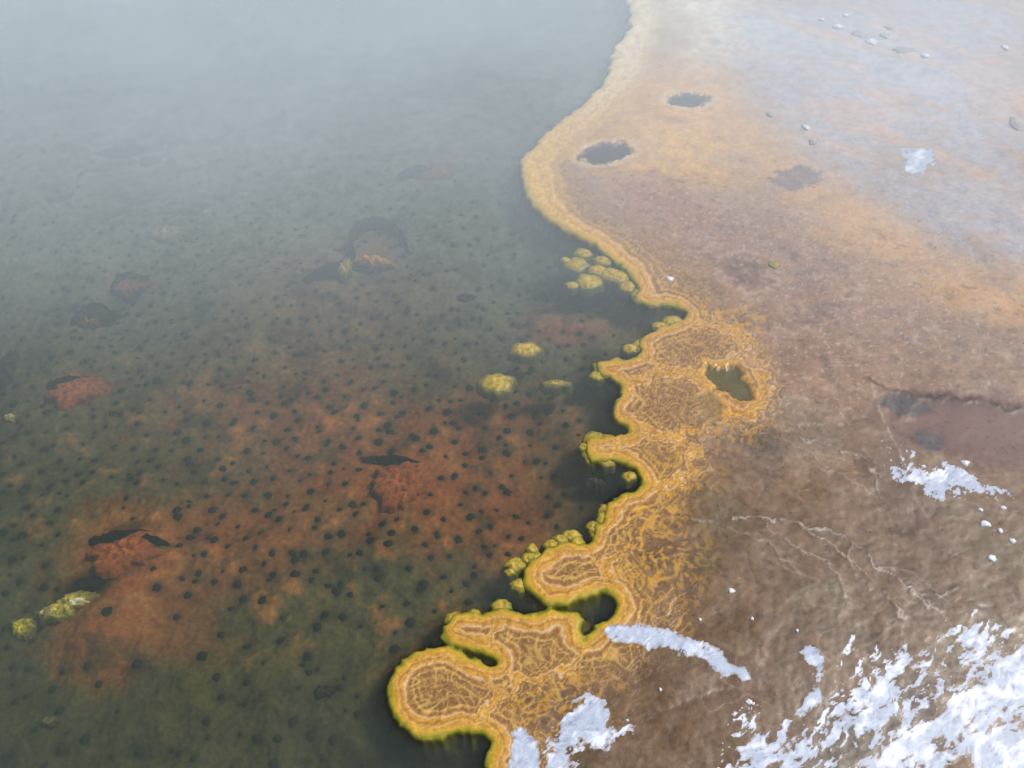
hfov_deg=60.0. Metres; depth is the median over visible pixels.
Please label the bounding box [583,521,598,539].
mat nodule
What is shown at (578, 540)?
mat nodule
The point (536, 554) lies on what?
mat nodule
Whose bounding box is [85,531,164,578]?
submerged rock
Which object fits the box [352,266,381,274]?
submerged rock
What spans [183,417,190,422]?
algae tuft
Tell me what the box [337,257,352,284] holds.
submerged rock
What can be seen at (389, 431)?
algae tuft
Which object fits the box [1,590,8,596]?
algae tuft
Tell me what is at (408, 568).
algae tuft
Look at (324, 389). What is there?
algae tuft
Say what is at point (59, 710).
algae tuft
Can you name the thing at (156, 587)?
algae tuft
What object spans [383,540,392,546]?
algae tuft
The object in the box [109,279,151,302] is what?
submerged rock
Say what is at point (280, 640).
algae tuft
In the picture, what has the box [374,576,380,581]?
algae tuft
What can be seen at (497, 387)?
mat island
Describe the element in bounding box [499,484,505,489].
algae tuft
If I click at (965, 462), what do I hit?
white stone
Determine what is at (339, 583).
algae tuft
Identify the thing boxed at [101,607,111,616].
algae tuft
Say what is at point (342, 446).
algae tuft
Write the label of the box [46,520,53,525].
algae tuft
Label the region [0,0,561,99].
water
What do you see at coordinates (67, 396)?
submerged rock
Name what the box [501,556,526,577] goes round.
mat nodule
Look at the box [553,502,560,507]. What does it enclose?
algae tuft
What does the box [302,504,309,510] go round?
algae tuft
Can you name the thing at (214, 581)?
algae tuft
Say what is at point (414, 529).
algae tuft
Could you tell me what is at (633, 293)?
mat nodule
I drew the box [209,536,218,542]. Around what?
algae tuft
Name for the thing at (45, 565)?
algae tuft
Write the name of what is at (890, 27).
white stone
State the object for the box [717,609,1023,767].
sinter crust
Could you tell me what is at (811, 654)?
sinter crust
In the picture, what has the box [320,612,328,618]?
algae tuft
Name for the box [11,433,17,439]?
algae tuft
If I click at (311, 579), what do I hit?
algae tuft
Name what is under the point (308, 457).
algae tuft
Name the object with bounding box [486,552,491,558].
algae tuft
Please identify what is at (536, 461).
algae tuft
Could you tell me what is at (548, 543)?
mat nodule
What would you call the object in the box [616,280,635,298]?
mat nodule
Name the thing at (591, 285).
mat nodule
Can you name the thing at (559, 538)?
mat nodule
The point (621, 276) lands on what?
mat nodule
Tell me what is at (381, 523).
algae tuft
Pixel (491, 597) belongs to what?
algae tuft
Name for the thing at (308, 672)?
algae tuft
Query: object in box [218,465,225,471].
algae tuft
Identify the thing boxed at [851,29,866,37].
white stone
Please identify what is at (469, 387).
algae tuft
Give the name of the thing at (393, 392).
algae tuft
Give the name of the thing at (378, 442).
algae tuft
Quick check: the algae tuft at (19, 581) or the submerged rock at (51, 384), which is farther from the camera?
the submerged rock at (51, 384)
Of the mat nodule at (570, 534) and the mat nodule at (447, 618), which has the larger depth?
the mat nodule at (570, 534)
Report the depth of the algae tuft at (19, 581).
3.65 m
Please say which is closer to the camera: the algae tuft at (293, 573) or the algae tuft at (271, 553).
the algae tuft at (293, 573)
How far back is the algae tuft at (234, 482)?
3.99 m
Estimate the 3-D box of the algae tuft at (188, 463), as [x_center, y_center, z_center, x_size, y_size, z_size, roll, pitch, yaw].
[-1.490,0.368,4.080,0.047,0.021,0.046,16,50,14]
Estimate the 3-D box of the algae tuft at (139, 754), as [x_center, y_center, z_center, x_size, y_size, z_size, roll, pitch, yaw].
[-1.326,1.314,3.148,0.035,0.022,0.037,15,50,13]
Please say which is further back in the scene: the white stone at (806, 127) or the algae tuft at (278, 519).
the white stone at (806, 127)
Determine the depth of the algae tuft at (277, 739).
3.14 m
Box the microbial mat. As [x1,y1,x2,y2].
[379,0,716,767]
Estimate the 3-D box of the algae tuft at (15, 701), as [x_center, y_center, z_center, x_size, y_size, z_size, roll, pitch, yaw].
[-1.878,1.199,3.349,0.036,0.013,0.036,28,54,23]
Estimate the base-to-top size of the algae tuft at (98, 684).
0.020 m
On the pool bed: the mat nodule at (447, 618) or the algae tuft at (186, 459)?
the algae tuft at (186, 459)
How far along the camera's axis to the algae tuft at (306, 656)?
3.35 m
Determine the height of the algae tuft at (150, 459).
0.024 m
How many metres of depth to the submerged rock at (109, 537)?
3.74 m
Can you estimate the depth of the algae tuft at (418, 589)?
3.52 m
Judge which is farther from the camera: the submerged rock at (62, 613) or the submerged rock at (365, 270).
the submerged rock at (365, 270)
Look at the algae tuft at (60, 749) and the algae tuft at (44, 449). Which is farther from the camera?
the algae tuft at (44, 449)
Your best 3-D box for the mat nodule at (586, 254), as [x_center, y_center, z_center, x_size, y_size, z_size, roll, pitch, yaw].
[0.377,-0.676,4.667,0.121,0.057,0.088,17,50,15]
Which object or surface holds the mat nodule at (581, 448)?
on the microbial mat
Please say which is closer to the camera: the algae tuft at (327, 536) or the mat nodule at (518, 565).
the mat nodule at (518, 565)
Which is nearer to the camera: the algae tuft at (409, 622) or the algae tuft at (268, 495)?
the algae tuft at (409, 622)
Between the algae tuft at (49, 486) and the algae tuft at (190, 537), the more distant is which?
the algae tuft at (49, 486)
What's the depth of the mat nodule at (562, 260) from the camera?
4.61 m
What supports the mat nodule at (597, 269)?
on the microbial mat
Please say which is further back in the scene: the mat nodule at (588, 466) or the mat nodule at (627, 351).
the mat nodule at (627, 351)
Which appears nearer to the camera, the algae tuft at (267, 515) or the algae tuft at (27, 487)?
the algae tuft at (267, 515)
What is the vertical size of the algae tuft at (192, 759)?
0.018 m
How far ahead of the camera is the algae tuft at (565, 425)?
4.06 m
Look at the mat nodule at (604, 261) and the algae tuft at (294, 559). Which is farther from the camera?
the mat nodule at (604, 261)
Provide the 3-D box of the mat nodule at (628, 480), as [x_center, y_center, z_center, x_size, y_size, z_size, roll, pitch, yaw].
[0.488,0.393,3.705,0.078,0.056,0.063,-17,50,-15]
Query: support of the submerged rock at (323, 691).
on the pool bed
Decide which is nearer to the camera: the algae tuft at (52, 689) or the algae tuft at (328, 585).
the algae tuft at (52, 689)
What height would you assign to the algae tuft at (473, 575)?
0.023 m
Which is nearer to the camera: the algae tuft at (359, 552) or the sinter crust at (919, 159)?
the algae tuft at (359, 552)
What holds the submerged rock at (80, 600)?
on the pool bed
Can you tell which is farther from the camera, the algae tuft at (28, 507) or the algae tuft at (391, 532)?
the algae tuft at (28, 507)
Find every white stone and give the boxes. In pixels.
[666,276,673,280]
[728,588,734,593]
[745,699,752,704]
[766,112,772,117]
[802,124,811,130]
[809,139,816,144]
[832,23,843,28]
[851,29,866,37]
[865,38,878,44]
[879,33,888,38]
[883,25,894,30]
[892,46,916,52]
[920,53,929,58]
[960,460,969,465]
[980,520,990,526]
[987,555,996,561]
[1001,45,1009,50]
[1009,116,1023,130]
[1009,538,1016,543]
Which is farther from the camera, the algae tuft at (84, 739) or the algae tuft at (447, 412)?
the algae tuft at (447, 412)
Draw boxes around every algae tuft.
[0,528,7,535]
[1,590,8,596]
[1,625,9,631]
[4,645,10,650]
[8,556,15,563]
[9,664,16,670]
[10,698,18,705]
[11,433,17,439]
[16,578,23,585]
[17,488,25,494]
[17,531,26,539]
[22,484,30,490]
[23,504,31,510]
[38,469,44,474]
[38,583,49,591]
[40,446,48,451]
[40,762,47,767]
[41,561,48,568]
[43,409,50,414]
[46,483,53,489]
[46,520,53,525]
[48,685,56,694]
[54,507,61,512]
[54,706,64,714]
[56,744,65,754]
[74,472,81,477]
[79,733,90,745]
[83,662,89,670]
[95,681,101,687]
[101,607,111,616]
[109,411,116,416]
[117,388,124,393]
[131,659,142,668]
[136,752,143,757]
[147,457,155,462]
[152,378,161,384]
[152,583,160,591]
[172,506,181,513]
[173,429,180,435]
[173,513,182,520]
[173,614,179,619]
[175,750,181,757]
[182,436,190,443]
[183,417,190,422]
[183,456,189,461]
[184,592,192,598]
[185,461,193,466]
[185,534,195,539]
[190,756,195,762]
[193,527,201,532]
[195,570,201,576]
[196,651,208,661]
[201,717,210,726]
[202,419,210,426]
[208,507,216,512]
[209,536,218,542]
[211,578,217,584]
[213,673,220,681]
[217,631,223,638]
[217,694,224,700]
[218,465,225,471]
[221,476,227,481]
[228,606,235,610]
[230,480,237,485]
[232,580,241,588]
[238,566,247,572]
[239,596,246,603]
[241,701,247,707]
[242,679,249,685]
[243,448,250,454]
[243,644,250,648]
[246,389,254,396]
[248,397,255,402]
[250,479,257,484]
[251,733,260,743]
[257,596,265,603]
[263,492,272,498]
[264,512,272,518]
[268,550,274,556]
[268,758,277,767]
[269,571,275,577]
[270,413,277,419]
[272,439,280,445]
[273,735,282,742]
[275,516,281,521]
[276,637,284,643]
[288,716,297,727]
[289,550,295,556]
[290,555,299,563]
[290,570,299,576]
[299,550,306,557]
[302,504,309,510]
[303,652,310,660]
[304,455,311,460]
[305,669,311,675]
[305,730,315,742]
[306,488,314,493]
[308,577,314,582]
[313,623,321,631]
[314,517,320,522]
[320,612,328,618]
[321,549,328,555]
[322,387,328,392]
[324,533,332,539]
[324,583,331,588]
[328,735,337,745]
[331,586,341,596]
[335,684,342,691]
[337,530,345,538]
[337,581,343,586]
[338,613,346,620]
[339,444,345,449]
[346,592,352,597]
[348,501,356,507]
[354,710,360,718]
[355,549,362,555]
[360,402,368,409]
[366,537,373,543]
[374,439,382,445]
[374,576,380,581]
[378,520,385,526]
[383,422,391,429]
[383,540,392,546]
[385,429,392,434]
[387,530,395,535]
[389,448,395,454]
[389,644,399,652]
[390,389,398,396]
[404,601,409,606]
[405,565,412,571]
[405,618,415,627]
[411,435,419,441]
[411,526,418,533]
[415,586,422,593]
[418,580,428,589]
[423,509,430,514]
[425,406,432,411]
[425,444,432,448]
[429,427,437,434]
[443,408,451,415]
[449,420,456,426]
[451,473,457,479]
[454,538,462,543]
[462,580,469,587]
[464,598,472,604]
[466,384,473,390]
[466,513,474,520]
[470,572,477,579]
[478,447,486,452]
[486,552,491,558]
[487,524,492,529]
[488,594,495,601]
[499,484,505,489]
[502,450,510,456]
[503,428,510,433]
[503,488,511,496]
[507,413,514,418]
[526,429,533,436]
[531,412,538,418]
[533,459,539,464]
[543,407,552,415]
[550,473,557,479]
[552,445,559,449]
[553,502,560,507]
[561,422,569,427]
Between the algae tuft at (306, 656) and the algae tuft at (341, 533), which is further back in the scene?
the algae tuft at (341, 533)
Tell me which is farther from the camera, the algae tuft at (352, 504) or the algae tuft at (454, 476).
the algae tuft at (454, 476)
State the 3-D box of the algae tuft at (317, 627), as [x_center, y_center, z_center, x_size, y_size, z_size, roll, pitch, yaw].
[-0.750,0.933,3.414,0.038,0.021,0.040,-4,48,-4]
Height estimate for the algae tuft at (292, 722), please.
0.018 m
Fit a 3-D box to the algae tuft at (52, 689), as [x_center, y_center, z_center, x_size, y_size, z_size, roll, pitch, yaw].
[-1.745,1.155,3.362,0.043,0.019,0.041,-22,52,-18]
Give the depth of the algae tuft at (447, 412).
4.17 m
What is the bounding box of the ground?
[521,0,1023,767]
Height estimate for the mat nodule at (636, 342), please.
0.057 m
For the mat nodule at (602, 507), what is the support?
on the microbial mat
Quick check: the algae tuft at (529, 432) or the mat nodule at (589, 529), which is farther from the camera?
the algae tuft at (529, 432)
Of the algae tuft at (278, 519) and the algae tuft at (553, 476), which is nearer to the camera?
the algae tuft at (278, 519)
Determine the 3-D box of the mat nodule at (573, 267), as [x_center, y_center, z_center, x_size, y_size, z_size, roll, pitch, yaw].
[0.334,-0.611,4.608,0.148,0.057,0.131,-34,56,-27]
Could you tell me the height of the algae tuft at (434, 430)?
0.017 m
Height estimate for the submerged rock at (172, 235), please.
0.070 m
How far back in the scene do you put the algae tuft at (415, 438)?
4.05 m
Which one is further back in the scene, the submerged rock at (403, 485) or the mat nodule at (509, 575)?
the submerged rock at (403, 485)
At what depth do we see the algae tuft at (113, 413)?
4.26 m
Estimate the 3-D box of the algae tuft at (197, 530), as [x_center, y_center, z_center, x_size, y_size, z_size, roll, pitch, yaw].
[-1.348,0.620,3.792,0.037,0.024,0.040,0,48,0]
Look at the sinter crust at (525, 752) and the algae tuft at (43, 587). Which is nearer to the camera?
the sinter crust at (525, 752)
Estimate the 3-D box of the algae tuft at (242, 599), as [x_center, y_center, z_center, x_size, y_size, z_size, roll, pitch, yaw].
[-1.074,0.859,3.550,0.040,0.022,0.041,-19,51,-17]
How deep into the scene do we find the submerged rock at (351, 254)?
4.89 m
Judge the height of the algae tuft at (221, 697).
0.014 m
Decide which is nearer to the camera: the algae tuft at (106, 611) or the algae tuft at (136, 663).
the algae tuft at (136, 663)
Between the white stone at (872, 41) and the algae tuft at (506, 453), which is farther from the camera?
the white stone at (872, 41)
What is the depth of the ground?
4.16 m
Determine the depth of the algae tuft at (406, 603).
3.49 m
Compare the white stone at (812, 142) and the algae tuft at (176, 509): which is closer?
the algae tuft at (176, 509)
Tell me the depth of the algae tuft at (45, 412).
4.25 m
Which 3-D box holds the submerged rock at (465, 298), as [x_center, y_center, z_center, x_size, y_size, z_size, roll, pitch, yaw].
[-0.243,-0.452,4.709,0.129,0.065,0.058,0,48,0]
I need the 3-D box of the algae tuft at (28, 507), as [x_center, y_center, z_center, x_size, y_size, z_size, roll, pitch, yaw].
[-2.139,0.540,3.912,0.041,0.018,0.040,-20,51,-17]
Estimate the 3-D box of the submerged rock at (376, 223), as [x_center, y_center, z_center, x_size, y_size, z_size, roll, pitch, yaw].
[-0.755,-0.848,5.068,0.362,0.090,0.312,0,48,0]
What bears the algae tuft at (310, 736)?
on the pool bed
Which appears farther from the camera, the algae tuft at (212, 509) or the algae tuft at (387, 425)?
the algae tuft at (387, 425)
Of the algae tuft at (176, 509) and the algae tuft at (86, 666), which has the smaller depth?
the algae tuft at (86, 666)
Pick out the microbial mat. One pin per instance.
(465, 682)
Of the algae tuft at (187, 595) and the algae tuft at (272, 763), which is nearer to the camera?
the algae tuft at (272, 763)
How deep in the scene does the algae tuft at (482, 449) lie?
4.01 m
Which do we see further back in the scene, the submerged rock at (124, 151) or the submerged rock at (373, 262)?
the submerged rock at (124, 151)
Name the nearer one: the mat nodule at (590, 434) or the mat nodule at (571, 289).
the mat nodule at (590, 434)
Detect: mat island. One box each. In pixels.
[475,373,517,401]
[507,341,544,364]
[538,380,572,395]
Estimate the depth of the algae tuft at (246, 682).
3.28 m
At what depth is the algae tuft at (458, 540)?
3.67 m
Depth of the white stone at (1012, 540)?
3.46 m
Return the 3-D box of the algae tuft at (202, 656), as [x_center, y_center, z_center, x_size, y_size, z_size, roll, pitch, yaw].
[-1.179,1.031,3.374,0.045,0.020,0.043,3,48,2]
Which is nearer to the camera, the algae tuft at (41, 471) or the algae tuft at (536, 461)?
the algae tuft at (536, 461)
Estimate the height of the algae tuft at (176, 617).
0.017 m
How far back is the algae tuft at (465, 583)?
3.54 m
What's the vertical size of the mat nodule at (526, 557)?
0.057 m
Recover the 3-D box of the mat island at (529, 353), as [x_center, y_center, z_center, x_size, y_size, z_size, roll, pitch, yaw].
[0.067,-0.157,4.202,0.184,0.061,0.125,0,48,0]
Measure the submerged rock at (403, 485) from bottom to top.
0.071 m
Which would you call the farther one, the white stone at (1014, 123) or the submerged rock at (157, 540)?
the white stone at (1014, 123)
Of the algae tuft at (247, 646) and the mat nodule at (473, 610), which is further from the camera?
the algae tuft at (247, 646)
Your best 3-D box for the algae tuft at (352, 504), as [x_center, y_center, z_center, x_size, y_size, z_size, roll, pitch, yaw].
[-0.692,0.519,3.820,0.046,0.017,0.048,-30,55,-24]
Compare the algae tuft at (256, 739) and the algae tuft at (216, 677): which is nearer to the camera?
the algae tuft at (256, 739)
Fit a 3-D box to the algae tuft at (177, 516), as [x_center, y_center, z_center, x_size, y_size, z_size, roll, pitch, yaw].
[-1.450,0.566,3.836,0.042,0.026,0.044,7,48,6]
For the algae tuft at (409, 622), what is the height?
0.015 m
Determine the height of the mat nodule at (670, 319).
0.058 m
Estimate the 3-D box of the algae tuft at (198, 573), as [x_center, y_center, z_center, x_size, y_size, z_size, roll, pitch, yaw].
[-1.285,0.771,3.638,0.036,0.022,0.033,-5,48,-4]
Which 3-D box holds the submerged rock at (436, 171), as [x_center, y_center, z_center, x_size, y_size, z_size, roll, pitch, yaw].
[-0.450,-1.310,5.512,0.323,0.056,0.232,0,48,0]
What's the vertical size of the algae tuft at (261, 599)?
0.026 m
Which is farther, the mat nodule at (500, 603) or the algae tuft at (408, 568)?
the algae tuft at (408, 568)
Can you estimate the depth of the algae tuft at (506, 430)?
4.07 m
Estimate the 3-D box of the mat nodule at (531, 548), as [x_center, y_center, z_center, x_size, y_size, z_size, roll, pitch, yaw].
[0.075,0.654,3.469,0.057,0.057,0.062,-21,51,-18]
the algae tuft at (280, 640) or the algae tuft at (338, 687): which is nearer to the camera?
the algae tuft at (338, 687)
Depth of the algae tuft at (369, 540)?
3.68 m
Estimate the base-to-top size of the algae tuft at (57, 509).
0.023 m
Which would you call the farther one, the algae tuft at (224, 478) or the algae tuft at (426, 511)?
the algae tuft at (224, 478)
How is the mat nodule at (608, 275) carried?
on the microbial mat
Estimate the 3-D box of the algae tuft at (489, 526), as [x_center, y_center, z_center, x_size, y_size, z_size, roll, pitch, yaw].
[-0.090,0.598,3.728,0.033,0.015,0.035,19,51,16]
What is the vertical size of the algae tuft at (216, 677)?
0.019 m
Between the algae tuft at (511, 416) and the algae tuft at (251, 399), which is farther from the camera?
the algae tuft at (251, 399)
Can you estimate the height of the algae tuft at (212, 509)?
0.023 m
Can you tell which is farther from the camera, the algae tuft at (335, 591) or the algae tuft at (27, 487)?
the algae tuft at (27, 487)
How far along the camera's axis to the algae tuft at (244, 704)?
3.24 m
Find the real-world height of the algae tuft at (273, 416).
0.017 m
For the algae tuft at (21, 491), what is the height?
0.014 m
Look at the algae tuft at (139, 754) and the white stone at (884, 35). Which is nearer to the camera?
the algae tuft at (139, 754)
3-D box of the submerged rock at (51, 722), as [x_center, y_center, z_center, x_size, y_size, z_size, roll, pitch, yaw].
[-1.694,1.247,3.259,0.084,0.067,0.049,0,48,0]
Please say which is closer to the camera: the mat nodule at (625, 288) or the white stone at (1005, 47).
the mat nodule at (625, 288)
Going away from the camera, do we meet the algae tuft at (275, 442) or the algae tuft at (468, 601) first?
the algae tuft at (468, 601)
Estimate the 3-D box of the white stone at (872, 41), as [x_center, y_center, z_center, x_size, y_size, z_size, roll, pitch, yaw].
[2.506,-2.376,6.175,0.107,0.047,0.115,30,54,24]
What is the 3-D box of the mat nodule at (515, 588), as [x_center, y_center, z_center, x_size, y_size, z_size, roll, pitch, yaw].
[0.025,0.771,3.364,0.080,0.057,0.071,33,56,26]
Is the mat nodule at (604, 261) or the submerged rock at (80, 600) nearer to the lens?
the submerged rock at (80, 600)
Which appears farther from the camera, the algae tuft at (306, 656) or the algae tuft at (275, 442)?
the algae tuft at (275, 442)
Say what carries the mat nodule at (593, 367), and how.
on the microbial mat
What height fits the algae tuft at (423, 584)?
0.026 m
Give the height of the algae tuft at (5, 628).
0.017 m
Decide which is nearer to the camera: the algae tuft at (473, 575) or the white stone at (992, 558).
the white stone at (992, 558)
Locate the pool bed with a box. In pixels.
[0,0,650,767]
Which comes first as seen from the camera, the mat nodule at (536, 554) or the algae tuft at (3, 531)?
the mat nodule at (536, 554)
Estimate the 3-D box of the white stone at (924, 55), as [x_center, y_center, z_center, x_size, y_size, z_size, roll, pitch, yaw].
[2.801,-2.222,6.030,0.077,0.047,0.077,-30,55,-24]
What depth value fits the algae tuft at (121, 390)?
4.37 m
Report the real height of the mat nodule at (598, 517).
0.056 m
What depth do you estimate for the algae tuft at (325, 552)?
3.66 m
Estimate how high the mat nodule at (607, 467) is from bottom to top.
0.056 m
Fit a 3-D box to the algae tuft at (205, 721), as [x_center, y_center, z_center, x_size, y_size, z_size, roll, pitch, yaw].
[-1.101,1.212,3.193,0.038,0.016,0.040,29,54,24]
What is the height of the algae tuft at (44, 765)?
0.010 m
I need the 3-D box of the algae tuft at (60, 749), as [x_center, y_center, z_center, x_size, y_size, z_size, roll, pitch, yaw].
[-1.622,1.310,3.192,0.048,0.024,0.044,-20,51,-17]
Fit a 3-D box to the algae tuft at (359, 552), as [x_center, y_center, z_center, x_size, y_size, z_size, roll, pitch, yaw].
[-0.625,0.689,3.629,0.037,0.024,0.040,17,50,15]
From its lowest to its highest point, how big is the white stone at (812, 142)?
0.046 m
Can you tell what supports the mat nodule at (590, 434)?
on the microbial mat
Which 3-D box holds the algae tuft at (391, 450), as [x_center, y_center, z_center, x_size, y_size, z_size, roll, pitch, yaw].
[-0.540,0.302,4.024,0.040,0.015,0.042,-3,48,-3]
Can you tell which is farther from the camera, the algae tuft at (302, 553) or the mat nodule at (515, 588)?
the algae tuft at (302, 553)
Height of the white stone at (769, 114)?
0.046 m
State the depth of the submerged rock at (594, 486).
3.73 m
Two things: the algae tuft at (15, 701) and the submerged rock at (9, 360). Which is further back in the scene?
the submerged rock at (9, 360)
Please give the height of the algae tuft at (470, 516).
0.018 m
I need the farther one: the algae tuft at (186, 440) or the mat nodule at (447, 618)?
the algae tuft at (186, 440)
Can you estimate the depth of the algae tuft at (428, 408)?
4.20 m
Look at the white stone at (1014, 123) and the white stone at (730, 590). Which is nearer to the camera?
the white stone at (730, 590)
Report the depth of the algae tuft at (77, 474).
4.03 m
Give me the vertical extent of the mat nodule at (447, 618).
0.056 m
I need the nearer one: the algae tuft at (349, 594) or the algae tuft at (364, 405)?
the algae tuft at (349, 594)
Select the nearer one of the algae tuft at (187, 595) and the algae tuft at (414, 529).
the algae tuft at (187, 595)
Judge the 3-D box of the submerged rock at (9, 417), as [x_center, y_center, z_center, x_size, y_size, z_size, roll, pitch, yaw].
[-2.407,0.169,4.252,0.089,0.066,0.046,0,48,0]
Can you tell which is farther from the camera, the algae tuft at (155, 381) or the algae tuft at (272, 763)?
the algae tuft at (155, 381)
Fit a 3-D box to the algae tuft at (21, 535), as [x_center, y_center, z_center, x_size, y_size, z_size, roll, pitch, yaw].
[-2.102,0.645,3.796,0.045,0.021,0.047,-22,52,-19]
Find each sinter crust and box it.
[507,724,540,767]
[542,692,635,767]
[604,622,750,681]
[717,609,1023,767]
[794,645,824,717]
[881,440,1013,500]
[898,146,941,173]
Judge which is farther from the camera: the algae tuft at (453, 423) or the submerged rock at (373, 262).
the submerged rock at (373, 262)
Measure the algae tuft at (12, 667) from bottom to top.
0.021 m
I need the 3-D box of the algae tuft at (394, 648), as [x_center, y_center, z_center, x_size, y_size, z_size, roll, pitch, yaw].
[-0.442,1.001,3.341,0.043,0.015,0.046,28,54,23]
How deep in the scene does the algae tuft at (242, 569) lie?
3.61 m
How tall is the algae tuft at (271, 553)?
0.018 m
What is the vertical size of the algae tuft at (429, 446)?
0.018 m
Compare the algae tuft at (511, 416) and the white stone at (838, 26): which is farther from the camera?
the white stone at (838, 26)
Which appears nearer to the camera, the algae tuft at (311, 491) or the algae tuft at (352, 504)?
the algae tuft at (352, 504)
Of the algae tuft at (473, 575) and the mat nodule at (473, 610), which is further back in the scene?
the algae tuft at (473, 575)
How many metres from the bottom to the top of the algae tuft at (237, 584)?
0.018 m
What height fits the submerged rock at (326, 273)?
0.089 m
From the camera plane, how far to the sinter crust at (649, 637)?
3.18 m
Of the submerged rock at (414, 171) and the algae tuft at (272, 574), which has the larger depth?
the submerged rock at (414, 171)
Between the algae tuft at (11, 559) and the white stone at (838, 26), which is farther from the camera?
the white stone at (838, 26)
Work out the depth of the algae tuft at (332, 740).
3.13 m
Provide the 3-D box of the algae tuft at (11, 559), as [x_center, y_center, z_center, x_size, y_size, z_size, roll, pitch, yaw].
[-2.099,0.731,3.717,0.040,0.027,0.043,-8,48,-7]
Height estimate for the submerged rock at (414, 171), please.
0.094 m
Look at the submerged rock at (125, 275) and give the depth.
4.92 m
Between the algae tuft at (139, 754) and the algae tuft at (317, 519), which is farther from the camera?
the algae tuft at (317, 519)
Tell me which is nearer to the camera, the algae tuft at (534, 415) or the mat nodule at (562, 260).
the algae tuft at (534, 415)
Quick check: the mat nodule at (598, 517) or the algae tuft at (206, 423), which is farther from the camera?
the algae tuft at (206, 423)
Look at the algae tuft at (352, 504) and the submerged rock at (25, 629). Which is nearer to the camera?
the submerged rock at (25, 629)
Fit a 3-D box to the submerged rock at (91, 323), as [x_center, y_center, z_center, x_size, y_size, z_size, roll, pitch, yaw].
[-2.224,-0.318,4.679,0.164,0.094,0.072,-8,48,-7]
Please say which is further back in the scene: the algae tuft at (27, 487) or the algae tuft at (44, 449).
the algae tuft at (44, 449)
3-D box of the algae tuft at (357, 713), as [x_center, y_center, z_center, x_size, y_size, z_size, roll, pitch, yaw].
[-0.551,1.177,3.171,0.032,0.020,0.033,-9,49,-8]
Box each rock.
[0,349,19,392]
[2,413,18,422]
[10,617,38,641]
[34,590,99,629]
[39,716,60,729]
[44,377,111,410]
[46,375,88,389]
[66,597,89,604]
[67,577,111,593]
[71,301,115,325]
[75,306,122,326]
[77,317,103,328]
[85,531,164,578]
[88,529,149,545]
[93,144,151,157]
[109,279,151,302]
[112,272,149,287]
[142,533,169,545]
[146,223,198,246]
[301,266,338,281]
[306,242,356,281]
[314,685,336,699]
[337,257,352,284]
[348,216,408,253]
[351,255,397,274]
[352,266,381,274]
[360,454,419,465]
[370,461,430,513]
[396,164,432,180]
[415,162,462,180]
[455,293,476,302]
[581,478,606,495]
[768,261,779,268]
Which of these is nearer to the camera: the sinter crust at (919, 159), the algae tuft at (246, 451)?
the algae tuft at (246, 451)
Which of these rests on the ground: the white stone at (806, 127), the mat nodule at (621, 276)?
the white stone at (806, 127)
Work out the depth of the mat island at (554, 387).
4.05 m
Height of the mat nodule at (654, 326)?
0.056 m
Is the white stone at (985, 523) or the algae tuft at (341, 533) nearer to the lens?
the white stone at (985, 523)
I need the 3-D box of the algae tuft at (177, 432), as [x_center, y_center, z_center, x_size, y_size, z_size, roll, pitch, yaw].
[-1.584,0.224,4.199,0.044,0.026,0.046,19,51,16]
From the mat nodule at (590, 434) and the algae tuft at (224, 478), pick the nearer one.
the mat nodule at (590, 434)
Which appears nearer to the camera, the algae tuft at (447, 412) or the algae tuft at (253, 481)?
the algae tuft at (253, 481)
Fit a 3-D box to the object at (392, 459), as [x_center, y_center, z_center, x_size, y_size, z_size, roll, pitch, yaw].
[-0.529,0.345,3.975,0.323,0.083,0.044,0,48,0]
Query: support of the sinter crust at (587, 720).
on the ground
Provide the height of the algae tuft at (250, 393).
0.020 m
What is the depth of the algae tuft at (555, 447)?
3.99 m
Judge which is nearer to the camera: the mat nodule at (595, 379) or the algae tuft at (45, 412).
the mat nodule at (595, 379)
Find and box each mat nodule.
[442,611,460,626]
[468,608,480,613]
[488,599,512,611]
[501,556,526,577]
[502,568,517,583]
[507,578,524,599]
[520,552,532,563]
[524,543,538,552]
[531,552,541,558]
[539,539,557,552]
[550,534,568,541]
[558,257,569,268]
[560,529,582,541]
[561,257,590,279]
[563,282,578,296]
[570,537,585,543]
[571,248,593,263]
[575,274,604,296]
[576,442,586,457]
[579,451,593,471]
[581,431,602,442]
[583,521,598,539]
[586,264,605,275]
[586,371,603,387]
[589,360,608,372]
[590,256,611,267]
[594,511,604,522]
[596,504,605,513]
[598,267,619,288]
[598,460,615,474]
[612,270,629,290]
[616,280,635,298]
[618,471,637,488]
[619,344,637,359]
[627,288,637,303]
[632,339,639,354]
[649,322,667,332]
[660,315,681,324]
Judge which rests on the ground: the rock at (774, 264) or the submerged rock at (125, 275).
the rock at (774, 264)
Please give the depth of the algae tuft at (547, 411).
4.12 m
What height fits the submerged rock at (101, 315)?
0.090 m
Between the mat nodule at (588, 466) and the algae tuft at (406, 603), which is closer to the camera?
the algae tuft at (406, 603)
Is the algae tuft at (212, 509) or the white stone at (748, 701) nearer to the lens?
the white stone at (748, 701)
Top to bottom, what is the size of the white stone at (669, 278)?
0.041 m
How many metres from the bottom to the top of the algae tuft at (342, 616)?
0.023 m
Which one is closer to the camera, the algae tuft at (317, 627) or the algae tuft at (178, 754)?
the algae tuft at (178, 754)
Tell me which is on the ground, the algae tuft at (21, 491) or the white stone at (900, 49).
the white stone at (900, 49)

